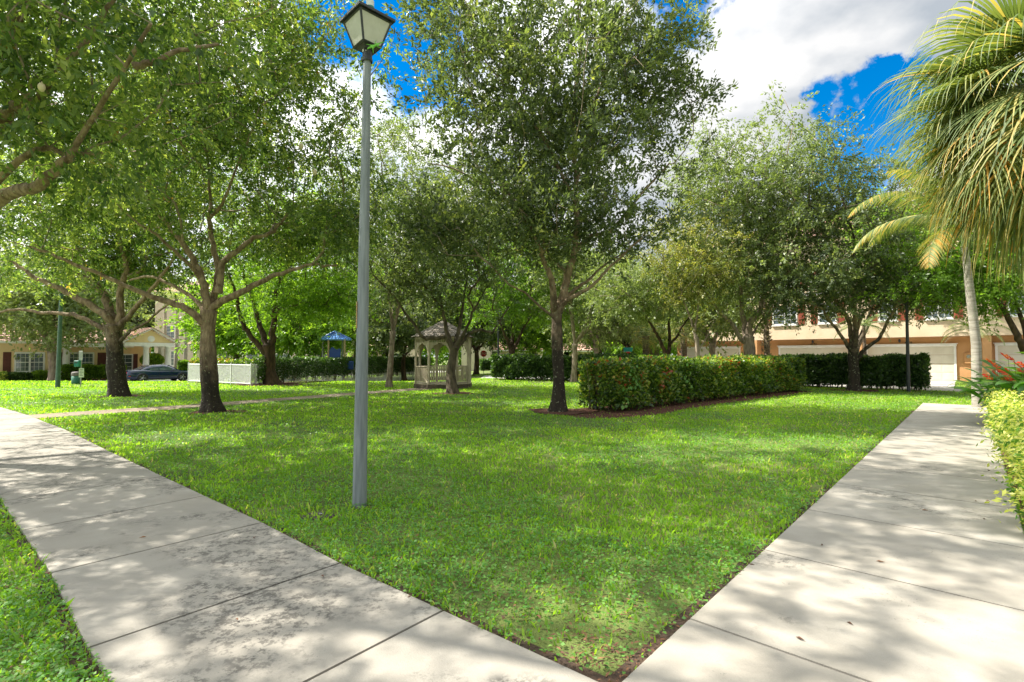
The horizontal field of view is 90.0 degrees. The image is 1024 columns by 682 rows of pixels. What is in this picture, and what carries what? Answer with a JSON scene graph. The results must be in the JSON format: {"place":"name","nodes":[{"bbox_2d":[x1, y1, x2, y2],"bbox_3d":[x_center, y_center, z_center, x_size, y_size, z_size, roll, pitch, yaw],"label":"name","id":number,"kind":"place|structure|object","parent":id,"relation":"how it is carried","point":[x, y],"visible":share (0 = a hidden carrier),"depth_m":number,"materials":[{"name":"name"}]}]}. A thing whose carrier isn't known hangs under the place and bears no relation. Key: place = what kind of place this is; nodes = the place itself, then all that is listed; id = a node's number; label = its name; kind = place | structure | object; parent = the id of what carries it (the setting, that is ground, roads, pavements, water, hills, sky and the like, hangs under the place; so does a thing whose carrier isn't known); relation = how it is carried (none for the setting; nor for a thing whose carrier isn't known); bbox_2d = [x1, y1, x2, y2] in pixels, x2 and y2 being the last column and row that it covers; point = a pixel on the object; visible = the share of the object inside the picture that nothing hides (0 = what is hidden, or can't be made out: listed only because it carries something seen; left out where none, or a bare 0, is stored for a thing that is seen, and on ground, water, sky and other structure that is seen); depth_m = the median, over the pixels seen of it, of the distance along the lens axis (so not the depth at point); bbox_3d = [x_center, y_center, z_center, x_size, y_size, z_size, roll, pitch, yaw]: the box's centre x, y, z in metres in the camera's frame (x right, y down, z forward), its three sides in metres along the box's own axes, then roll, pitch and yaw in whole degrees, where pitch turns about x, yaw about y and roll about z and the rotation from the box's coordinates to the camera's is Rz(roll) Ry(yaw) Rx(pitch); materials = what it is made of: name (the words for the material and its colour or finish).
{"place":"outdoors","nodes":[
{"label":"outdoors","id":0,"kind":"place"},
{"bbox_2d":[0,407,596,681],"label":"sidewalk","id":1,"kind":"structure","parent":0,"point":[182,585],"depth_m":3.52,"materials":[{"name":"concrete"}]},
{"bbox_2d":[147,370,460,381],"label":"road","id":2,"kind":"structure","parent":0,"point":[198,379],"depth_m":45.57,"materials":[{"name":"asphalt"}]},
{"bbox_2d":[126,364,187,380],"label":"parked car","id":3,"kind":"object","parent":2,"relation":"on","point":[148,372],"visible":0.91,"depth_m":43.16,"materials":[{"name":"blue paint"}]},
{"bbox_2d":[0,358,1023,681],"bbox_3d":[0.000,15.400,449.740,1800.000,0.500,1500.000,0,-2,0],"label":"ground","id":4,"kind":"structure","parent":0,"point":[558,620],"depth_m":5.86,"materials":[{"name":"green plant"}]},
{"bbox_2d":[55,282,65,387],"bbox_3d":[-24.228,-0.307,27.456,0.451,5.703,0.451,2,-2,-45],"label":"street lamp","id":5,"kind":"object","parent":4,"relation":"on","point":[58,363],"visible":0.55,"depth_m":27.38,"materials":[{"name":"metal"}]},
{"bbox_2d":[71,372,81,383],"bbox_3d":[-26.009,2.203,30.574,0.504,0.750,0.504,0,-2,0],"label":"litter bin","id":6,"kind":"object","parent":4,"relation":"on","point":[75,378],"visible":0.67,"depth_m":30.37,"materials":[{"name":"plastic"}]},
{"bbox_2d":[74,351,83,385],"bbox_3d":[-23.491,1.549,27.798,0.520,2.010,0.212,0,-2,8],"label":"dog waste station","id":7,"kind":"object","parent":4,"relation":"on","point":[81,369],"visible":0.91,"depth_m":27.82,"materials":[{"name":"green plastic"}]},
{"bbox_2d":[6,262,154,340],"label":"shade tree","id":8,"kind":"object","parent":4,"relation":"on","point":[127,306],"visible":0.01,"depth_m":67.39,"materials":[{"name":"green plant"}]},
{"bbox_2d":[61,379,106,380],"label":"planting bed","id":9,"kind":"object","parent":4,"relation":"on","point":[87,380],"visible":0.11,"depth_m":47.45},
{"bbox_2d":[7,371,32,380],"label":"shrub","id":10,"kind":"object","parent":9,"relation":"on","point":[19,376],"visible":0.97,"depth_m":42.87,"materials":[{"name":"green plant"}]},
{"bbox_2d":[31,370,47,380],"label":"shrub","id":11,"kind":"object","parent":9,"relation":"on","point":[39,375],"visible":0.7,"depth_m":43.88,"materials":[{"name":"green plant"}]},
{"bbox_2d":[61,363,106,379],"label":"house hedge","id":12,"kind":"object","parent":9,"relation":"on","point":[99,371],"visible":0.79,"depth_m":46.67,"materials":[{"name":"green plant"}]},
{"bbox_2d":[139,353,164,364],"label":"topiary","id":13,"kind":"object","parent":9,"relation":"on","point":[155,358],"visible":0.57,"depth_m":50.41,"materials":[{"name":"green plant"}]},
{"bbox_2d":[0,225,168,380],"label":"shade tree","id":14,"kind":"object","parent":4,"relation":"on","point":[31,324],"visible":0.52,"depth_m":41.12,"materials":[{"name":"green plant"}]},
{"bbox_2d":[0,319,180,379],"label":"yellow house","id":15,"kind":"structure","parent":4,"relation":"on","point":[137,348],"depth_m":48.01,"materials":[{"name":"paint"}]},
{"bbox_2d":[14,352,44,372],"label":"window","id":16,"kind":"structure","parent":15,"relation":"in","point":[26,364],"depth_m":44.30,"materials":[{"name":"white glass"}]},
{"bbox_2d":[69,352,93,364],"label":"window","id":17,"kind":"structure","parent":15,"relation":"in","point":[88,357],"depth_m":48.25,"materials":[{"name":"grey glass"}]},
{"bbox_2d":[124,354,132,369],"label":"window","id":18,"kind":"structure","parent":15,"relation":"in","point":[128,358],"depth_m":51.10,"materials":[{"name":"grey glass"}]},
{"bbox_2d":[117,262,195,348],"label":"shade tree","id":19,"kind":"object","parent":4,"relation":"on","point":[151,305],"visible":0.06,"depth_m":69.59,"materials":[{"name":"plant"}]},
{"bbox_2d":[0,0,314,216],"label":"mahogany tree","id":20,"kind":"object","parent":4,"relation":"on","point":[28,108],"visible":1,"depth_m":7.67,"materials":[{"name":"green plant"}]},
{"bbox_2d":[0,35,324,396],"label":"mahogany tree","id":21,"kind":"object","parent":4,"relation":"on","point":[112,330],"visible":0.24,"depth_m":21.50,"materials":[{"name":"green plant"}]},
{"bbox_2d":[152,286,182,364],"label":"palm tree","id":22,"kind":"object","parent":4,"relation":"on","point":[164,322],"visible":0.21,"depth_m":57.97,"materials":[{"name":"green plant"}]},
{"bbox_2d":[156,290,192,367],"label":"palm tree","id":23,"kind":"object","parent":4,"relation":"on","point":[177,345],"visible":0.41,"depth_m":55.90,"materials":[{"name":"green plant"}]},
{"bbox_2d":[176,359,188,380],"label":"tall shrub","id":24,"kind":"object","parent":4,"relation":"on","point":[182,365],"visible":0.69,"depth_m":45.02,"materials":[{"name":"green plant"}]},
{"bbox_2d":[166,288,199,359],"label":"palm tree","id":25,"kind":"object","parent":4,"relation":"on","point":[185,351],"visible":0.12,"depth_m":56.87,"materials":[{"name":"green plant"}]},
{"bbox_2d":[152,281,225,366],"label":"house","id":26,"kind":"structure","parent":4,"relation":"on","point":[159,315],"depth_m":66.07,"materials":[{"name":"beige paint"}]},
{"bbox_2d":[190,410,245,413],"bbox_3d":[-8.783,2.109,15.271,1.634,0.001,1.300,0,-2,0],"label":"mulch bed","id":27,"kind":"object","parent":4,"relation":"on","point":[227,411],"visible":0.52,"depth_m":15.33,"materials":[{"name":"soil"}]},
{"bbox_2d":[0,0,423,412],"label":"mahogany tree","id":28,"kind":"object","parent":27,"relation":"on","point":[294,67],"visible":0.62,"depth_m":15.14,"materials":[{"name":"green plant"}]},
{"bbox_2d":[188,362,249,384],"bbox_3d":[-17.690,1.964,30.790,6.868,1.300,0.075,-1,-2,32],"label":"picket fence","id":29,"kind":"object","parent":4,"relation":"on","point":[237,373],"visible":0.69,"depth_m":30.14,"materials":[{"name":"white paint"}]},
{"bbox_2d":[189,357,261,382],"bbox_3d":[-17.818,1.809,31.686,7.321,1.683,1.000,-1,-2,32],"label":"playground hedge","id":30,"kind":"object","parent":4,"relation":"on","point":[247,361],"visible":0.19,"depth_m":30.96,"materials":[{"name":"green plant"}]},
{"bbox_2d":[162,260,289,380],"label":"shade tree","id":31,"kind":"object","parent":4,"relation":"on","point":[227,340],"visible":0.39,"depth_m":40.68,"materials":[{"name":"green plant"}]},
{"bbox_2d":[29,388,431,418],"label":"footpath","id":32,"kind":"structure","parent":4,"relation":"on","point":[49,415],"depth_m":16.78,"materials":[{"name":"brown concrete"}]},
{"bbox_2d":[211,254,304,313],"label":"shade tree","id":33,"kind":"object","parent":4,"relation":"on","point":[253,273],"depth_m":76.13,"materials":[{"name":"green plant"}]},
{"bbox_2d":[217,342,312,363],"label":"house","id":34,"kind":"structure","parent":4,"relation":"on","point":[247,356],"depth_m":57.96,"materials":[{"name":"beige paint"}]},
{"bbox_2d":[234,381,327,385],"bbox_3d":[-13.023,2.942,35.530,2.300,0.500,14.400,-1,-2,17],"label":"mulch bed","id":35,"kind":"object","parent":4,"relation":"on","point":[265,384],"visible":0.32,"depth_m":29.59,"materials":[{"name":"soil"}]},
{"bbox_2d":[287,331,353,380],"bbox_3d":[-14.264,1.190,37.575,4.971,3.979,2.453,1,-2,-19],"label":"play structure","id":36,"kind":"object","parent":35,"relation":"on","point":[332,352],"visible":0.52,"depth_m":37.37,"materials":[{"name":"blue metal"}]},
{"bbox_2d":[220,270,357,381],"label":"shade tree","id":37,"kind":"object","parent":4,"relation":"on","point":[292,338],"visible":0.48,"depth_m":38.14,"materials":[{"name":"green plant"}]},
{"bbox_2d":[176,170,413,384],"bbox_3d":[-12.843,-3.509,30.919,13.915,12.349,11.527,0,-2,0],"label":"shade tree","id":38,"kind":"object","parent":4,"relation":"on","point":[331,291],"visible":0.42,"depth_m":29.34,"materials":[{"name":"green plant"}]},
{"bbox_2d":[0,410,602,681],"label":"soil edge","id":39,"kind":"object","parent":4,"relation":"on","point":[560,659],"visible":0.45,"depth_m":3.25,"materials":[{"name":"brown soil"}]},
{"bbox_2d":[301,512,334,519],"bbox_3d":[-2.015,1.817,5.311,0.346,0.046,0.264,0,-2,0],"label":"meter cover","id":40,"kind":"object","parent":4,"relation":"on","point":[326,516],"visible":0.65,"depth_m":5.29,"materials":[{"name":"grey"}]},
{"bbox_2d":[250,363,414,384],"bbox_3d":[-11.448,2.486,39.841,0.075,1.800,22.810,-1,-2,17],"label":"picket fence","id":41,"kind":"object","parent":4,"relation":"on","point":[342,377],"visible":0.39,"depth_m":35.67,"materials":[{"name":"white paint"}]},
{"bbox_2d":[253,355,431,384],"bbox_3d":[-11.453,1.992,39.977,0.957,1.807,22.390,-1,-2,17],"label":"playground hedge","id":42,"kind":"object","parent":4,"relation":"on","point":[337,363],"visible":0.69,"depth_m":34.83,"materials":[{"name":"green plant"}]},
{"bbox_2d":[306,267,398,357],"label":"shade tree","id":43,"kind":"object","parent":4,"relation":"on","point":[354,355],"visible":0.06,"depth_m":48.26,"materials":[{"name":"green plant"}]},
{"bbox_2d":[316,344,418,373],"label":"house","id":44,"kind":"structure","parent":4,"relation":"on","point":[412,352],"depth_m":62.17,"materials":[{"name":"beige paint"}]},
{"bbox_2d":[340,0,395,508],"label":"street lamp","id":45,"kind":"object","parent":4,"relation":"on","point":[367,22],"visible":0.98,"depth_m":5.69,"materials":[{"name":"metal"}]},
{"bbox_2d":[315,251,453,365],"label":"shade tree","id":46,"kind":"object","parent":4,"relation":"on","point":[386,353],"visible":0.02,"depth_m":47.77,"materials":[{"name":"green plant"}]},
{"bbox_2d":[295,83,479,387],"bbox_3d":[-6.364,-5.768,27.607,9.570,16.667,8.013,0,-2,0],"label":"shade tree","id":47,"kind":"object","parent":4,"relation":"on","point":[395,145],"visible":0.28,"depth_m":27.25,"materials":[{"name":"green plant"}]},
{"bbox_2d":[340,278,451,380],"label":"shade tree","id":48,"kind":"object","parent":4,"relation":"on","point":[405,329],"visible":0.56,"depth_m":42.09,"materials":[{"name":"green plant"}]},
{"bbox_2d":[151,345,676,364],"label":"distant trees","id":49,"kind":"object","parent":4,"relation":"on","point":[443,357],"depth_m":118.01,"materials":[{"name":"green plant"}]},
{"bbox_2d":[296,142,535,393],"bbox_3d":[-3.671,-3.229,23.378,10.376,11.337,8.833,0,-2,15],"label":"shade tree","id":50,"kind":"object","parent":4,"relation":"on","point":[408,258],"visible":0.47,"depth_m":22.36,"materials":[{"name":"green plant"}]},
{"bbox_2d":[411,320,473,388],"bbox_3d":[-3.660,0.641,27.393,3.200,3.840,3.200,0,-2,0],"label":"gazebo","id":51,"kind":"object","parent":4,"relation":"on","point":[423,380],"visible":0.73,"depth_m":26.59,"materials":[{"name":"white wood"}]},
{"bbox_2d":[461,342,492,370],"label":"house","id":52,"kind":"structure","parent":4,"relation":"on","point":[464,358],"depth_m":65.97,"materials":[{"name":"beige paint"}]},
{"bbox_2d":[427,274,533,374],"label":"shade tree","id":53,"kind":"object","parent":4,"relation":"on","point":[476,346],"visible":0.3,"depth_m":46.67,"materials":[{"name":"green plant"}]},
{"bbox_2d":[479,358,491,370],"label":"shrub","id":54,"kind":"object","parent":4,"relation":"on","point":[487,364],"visible":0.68,"depth_m":61.75,"materials":[{"name":"green plant"}]},
{"bbox_2d":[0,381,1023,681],"bbox_3d":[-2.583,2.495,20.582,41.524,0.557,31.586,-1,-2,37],"label":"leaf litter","id":55,"kind":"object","parent":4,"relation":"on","point":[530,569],"visible":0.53,"depth_m":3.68,"materials":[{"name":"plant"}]},
{"bbox_2d":[492,343,542,355],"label":"house","id":56,"kind":"structure","parent":4,"relation":"on","point":[504,351],"depth_m":71.97,"materials":[{"name":"beige paint"}]},
{"bbox_2d":[438,227,617,378],"bbox_3d":[0.820,-3.779,37.637,14.807,13.290,11.146,0,-2,15],"label":"shade tree","id":57,"kind":"object","parent":4,"relation":"on","point":[512,312],"visible":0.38,"depth_m":36.28,"materials":[{"name":"green plant"}]},
{"bbox_2d":[476,283,593,355],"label":"shade tree","id":58,"kind":"object","parent":4,"relation":"on","point":[538,338],"visible":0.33,"depth_m":48.26,"materials":[{"name":"green plant"}]},
{"bbox_2d":[528,408,598,414],"bbox_3d":[1.553,2.086,15.197,2.147,0.001,1.817,0,-2,0],"label":"mulch bed","id":59,"kind":"object","parent":4,"relation":"on","point":[571,412],"visible":0.83,"depth_m":15.14,"materials":[{"name":"brown soil"}]},
{"bbox_2d":[381,0,739,411],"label":"oak tree","id":60,"kind":"object","parent":59,"relation":"on","point":[531,204],"visible":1,"depth_m":14.55,"materials":[{"name":"green plant"}]},
{"bbox_2d":[490,352,647,380],"bbox_3d":[3.766,1.718,34.544,11.328,2.034,2.208,-1,-2,24],"label":"dark hedge","id":61,"kind":"object","parent":4,"relation":"on","point":[517,366],"visible":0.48,"depth_m":34.91,"materials":[{"name":"green plant"}]},
{"bbox_2d":[563,343,593,355],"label":"house","id":62,"kind":"structure","parent":4,"relation":"on","point":[583,351],"depth_m":69.98,"materials":[{"name":"beige paint"}]},
{"bbox_2d":[514,214,652,381],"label":"shade tree","id":63,"kind":"object","parent":4,"relation":"on","point":[570,304],"visible":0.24,"depth_m":32.65,"materials":[{"name":"green plant"}]},
{"bbox_2d":[540,249,672,355],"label":"shade tree","id":64,"kind":"object","parent":4,"relation":"on","point":[602,330],"visible":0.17,"depth_m":42.76,"materials":[{"name":"green plant"}]},
{"bbox_2d":[589,666,637,681],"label":"bare soil","id":65,"kind":"structure","parent":4,"relation":"on","point":[617,677],"depth_m":2.63,"materials":[{"name":"brown soil"}]},
{"bbox_2d":[581,263,671,352],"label":"shade tree","id":66,"kind":"object","parent":4,"relation":"on","point":[624,342],"visible":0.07,"depth_m":50.29,"materials":[{"name":"green plant"}]},
{"bbox_2d":[600,338,676,355],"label":"shade tree","id":67,"kind":"object","parent":4,"relation":"on","point":[656,353],"visible":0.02,"depth_m":75.69,"materials":[{"name":"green plant"}]},
{"bbox_2d":[606,264,675,355],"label":"shade tree","id":68,"kind":"object","parent":4,"relation":"on","point":[650,350],"visible":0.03,"depth_m":61.90,"materials":[{"name":"green plant"}]},
{"bbox_2d":[626,323,662,354],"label":"tree","id":69,"kind":"object","parent":4,"relation":"on","point":[646,340],"visible":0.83,"depth_m":32.80,"materials":[{"name":"green plant"}]},
{"bbox_2d":[572,244,732,355],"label":"shade tree","id":70,"kind":"object","parent":4,"relation":"on","point":[629,303],"visible":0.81,"depth_m":27.17,"materials":[{"name":"green plant"}]},
{"bbox_2d":[661,319,703,356],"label":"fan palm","id":71,"kind":"object","parent":4,"relation":"on","point":[683,341],"visible":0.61,"depth_m":33.82,"materials":[{"name":"green plant"}]},
{"bbox_2d":[619,188,757,356],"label":"shade tree","id":72,"kind":"object","parent":4,"relation":"on","point":[683,257],"visible":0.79,"depth_m":24.70,"materials":[{"name":"green plant"}]},
{"bbox_2d":[565,390,813,417],"bbox_3d":[7.697,2.236,19.393,16.200,0.001,2.651,2,-2,-41],"label":"mulch bed","id":73,"kind":"object","parent":4,"relation":"on","point":[685,405],"visible":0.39,"depth_m":16.57,"materials":[{"name":"brown soil"}]},
{"bbox_2d":[576,352,807,410],"bbox_3d":[8.161,1.375,20.444,15.296,1.871,2.046,2,-2,-42],"label":"clipped hedge","id":74,"kind":"object","parent":73,"relation":"on","point":[660,380],"visible":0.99,"depth_m":17.37,"materials":[{"name":"green plant"}]},
{"bbox_2d":[626,217,791,355],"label":"shade tree","id":75,"kind":"object","parent":4,"relation":"on","point":[720,333],"visible":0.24,"depth_m":34.50,"materials":[{"name":"green plant"}]},
{"bbox_2d":[731,278,775,354],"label":"feather palm","id":76,"kind":"object","parent":4,"relation":"on","point":[767,339],"visible":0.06,"depth_m":30.91,"materials":[{"name":"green plant"}]},
{"bbox_2d":[640,80,871,355],"bbox_3d":[12.212,-4.993,26.254,11.682,15.035,9.923,0,-2,0],"label":"oak tree","id":77,"kind":"object","parent":4,"relation":"on","point":[761,170],"visible":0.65,"depth_m":25.23,"materials":[{"name":"green plant"}]},
{"bbox_2d":[611,407,1023,674],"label":"soil edge","id":78,"kind":"object","parent":4,"relation":"on","point":[680,621],"visible":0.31,"depth_m":3.43,"materials":[{"name":"brown soil"}]},
{"bbox_2d":[670,206,1023,381],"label":"townhouse","id":79,"kind":"structure","parent":4,"relation":"on","point":[950,357],"depth_m":34.96,"materials":[{"name":"beige paint"}]},
{"bbox_2d":[687,348,738,357],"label":"garage door","id":80,"kind":"structure","parent":79,"relation":"in","point":[690,352],"depth_m":44.51,"materials":[{"name":"beige metal"}]},
{"bbox_2d":[772,306,796,326],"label":"window","id":81,"kind":"structure","parent":79,"relation":"in","point":[775,324],"depth_m":40.01,"materials":[{"name":"white glass"}]},
{"bbox_2d":[780,347,847,355],"bbox_3d":[23.235,1.657,39.247,4.900,2.305,0.059,-2,-2,44],"label":"garage door","id":82,"kind":"structure","parent":79,"relation":"in","point":[827,350],"depth_m":39.28,"materials":[{"name":"white metal"}]},
{"bbox_2d":[817,304,837,324],"bbox_3d":[23.381,-2.042,37.984,1.287,1.617,0.140,-2,-2,44],"label":"window","id":83,"kind":"structure","parent":79,"relation":"in","point":[819,322],"depth_m":38.13,"materials":[{"name":"glass"}]},
{"bbox_2d":[868,346,954,380],"bbox_3d":[27.330,1.537,35.231,4.702,2.305,0.059,-2,-2,44],"label":"garage door","id":84,"kind":"structure","parent":79,"relation":"in","point":[938,354],"depth_m":34.21,"materials":[{"name":"white metal"}]},
{"bbox_2d":[924,295,953,320],"bbox_3d":[27.917,-2.175,33.536,1.522,1.617,0.140,-2,-2,44],"label":"window","id":85,"kind":"structure","parent":79,"relation":"in","point":[944,314],"depth_m":33.48,"materials":[{"name":"white glass"}]},
{"bbox_2d":[998,345,1023,372],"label":"garage door","id":86,"kind":"structure","parent":79,"relation":"in","point":[1011,351],"depth_m":31.74,"materials":[{"name":"white metal"}]},
{"bbox_2d":[825,389,877,391],"bbox_3d":[16.577,2.370,24.535,2.435,0.001,1.812,0,-2,0],"label":"mulch bed","id":87,"kind":"object","parent":4,"relation":"on","point":[867,390],"visible":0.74,"depth_m":24.50,"materials":[{"name":"soil"}]},
{"bbox_2d":[717,103,1021,390],"bbox_3d":[16.625,-4.290,25.255,12.337,13.572,10.854,0,-2,0],"label":"oak tree","id":88,"kind":"object","parent":87,"relation":"on","point":[797,298],"visible":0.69,"depth_m":23.79,"materials":[{"name":"green plant"}]},
{"bbox_2d":[775,352,932,390],"bbox_3d":[17.348,1.524,26.682,7.132,1.946,1.837,-2,-2,44],"label":"hedge","id":89,"kind":"object","parent":4,"relation":"on","point":[876,371],"visible":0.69,"depth_m":25.40,"materials":[{"name":"green plant"}]},
{"bbox_2d":[833,313,900,354],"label":"feather palm","id":90,"kind":"object","parent":4,"relation":"on","point":[863,325],"visible":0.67,"depth_m":28.93,"materials":[{"name":"green plant"}]},
{"bbox_2d":[833,181,974,352],"bbox_3d":[23.857,-3.671,30.935,8.628,12.673,7.621,0,-2,0],"label":"shade tree","id":91,"kind":"object","parent":4,"relation":"on","point":[860,337],"visible":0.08,"depth_m":30.60,"materials":[{"name":"green plant"}]},
{"bbox_2d":[900,275,910,391],"bbox_3d":[18.377,-0.393,23.806,0.451,5.652,0.451,-2,-2,45],"label":"street lamp","id":92,"kind":"object","parent":4,"relation":"on","point":[908,385],"visible":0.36,"depth_m":23.75,"materials":[{"name":"metal"}]},
{"bbox_2d":[848,168,984,407],"bbox_3d":[14.716,-1.893,16.642,5.685,8.222,5.757,1,-2,-40],"label":"coconut palm","id":93,"kind":"object","parent":4,"relation":"on","point":[974,330],"visible":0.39,"depth_m":16.57,"materials":[{"name":"green plant"}]},
{"bbox_2d":[832,207,1023,353],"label":"shade tree","id":94,"kind":"object","parent":4,"relation":"on","point":[987,296],"visible":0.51,"depth_m":21.49,"materials":[{"name":"green plant"}]},
{"bbox_2d":[991,415,1023,514],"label":"mulch strip","id":95,"kind":"object","parent":4,"relation":"on","point":[1015,486],"visible":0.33,"depth_m":7.01,"materials":[{"name":"soil"}]},
{"bbox_2d":[861,0,1023,290],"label":"fan palm","id":96,"kind":"object","parent":95,"relation":"on","point":[973,129],"visible":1,"depth_m":8.43,"materials":[{"name":"green plant"}]},
{"bbox_2d":[946,352,1023,409],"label":"flowering plant","id":97,"kind":"object","parent":95,"relation":"on","point":[1005,383],"visible":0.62,"depth_m":11.84,"materials":[{"name":"red plant"}]},
{"bbox_2d":[954,360,1023,403],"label":"flowering plant","id":98,"kind":"object","parent":95,"relation":"on","point":[1020,372],"visible":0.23,"depth_m":12.96,"materials":[{"name":"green plant"}]},
{"bbox_2d":[973,387,1023,530],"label":"variegated hedge","id":99,"kind":"object","parent":95,"relation":"on","point":[1005,421],"visible":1,"depth_m":6.17,"materials":[{"name":"green plant"}]},
{"bbox_2d":[0,0,1023,356],"label":"sky","id":100,"kind":"structure","parent":0,"point":[843,50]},
{"bbox_2d":[481,375,986,390],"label":"street","id":101,"kind":"structure","parent":0,"point":[939,385],"depth_m":28.00,"materials":[{"name":"grey asphalt"}]},
{"label":"grass island","id":102,"kind":"structure","parent":101,"relation":"on","visible":0},
{"bbox_2d":[939,317,1010,344],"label":"feather palm","id":103,"kind":"object","parent":102,"relation":"on","point":[966,328],"visible":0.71,"depth_m":28.97,"materials":[{"name":"green plant"}]},
{"bbox_2d":[622,403,1023,681],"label":"sidewalk","id":104,"kind":"structure","parent":0,"point":[937,595],"depth_m":3.62,"materials":[{"name":"concrete"}]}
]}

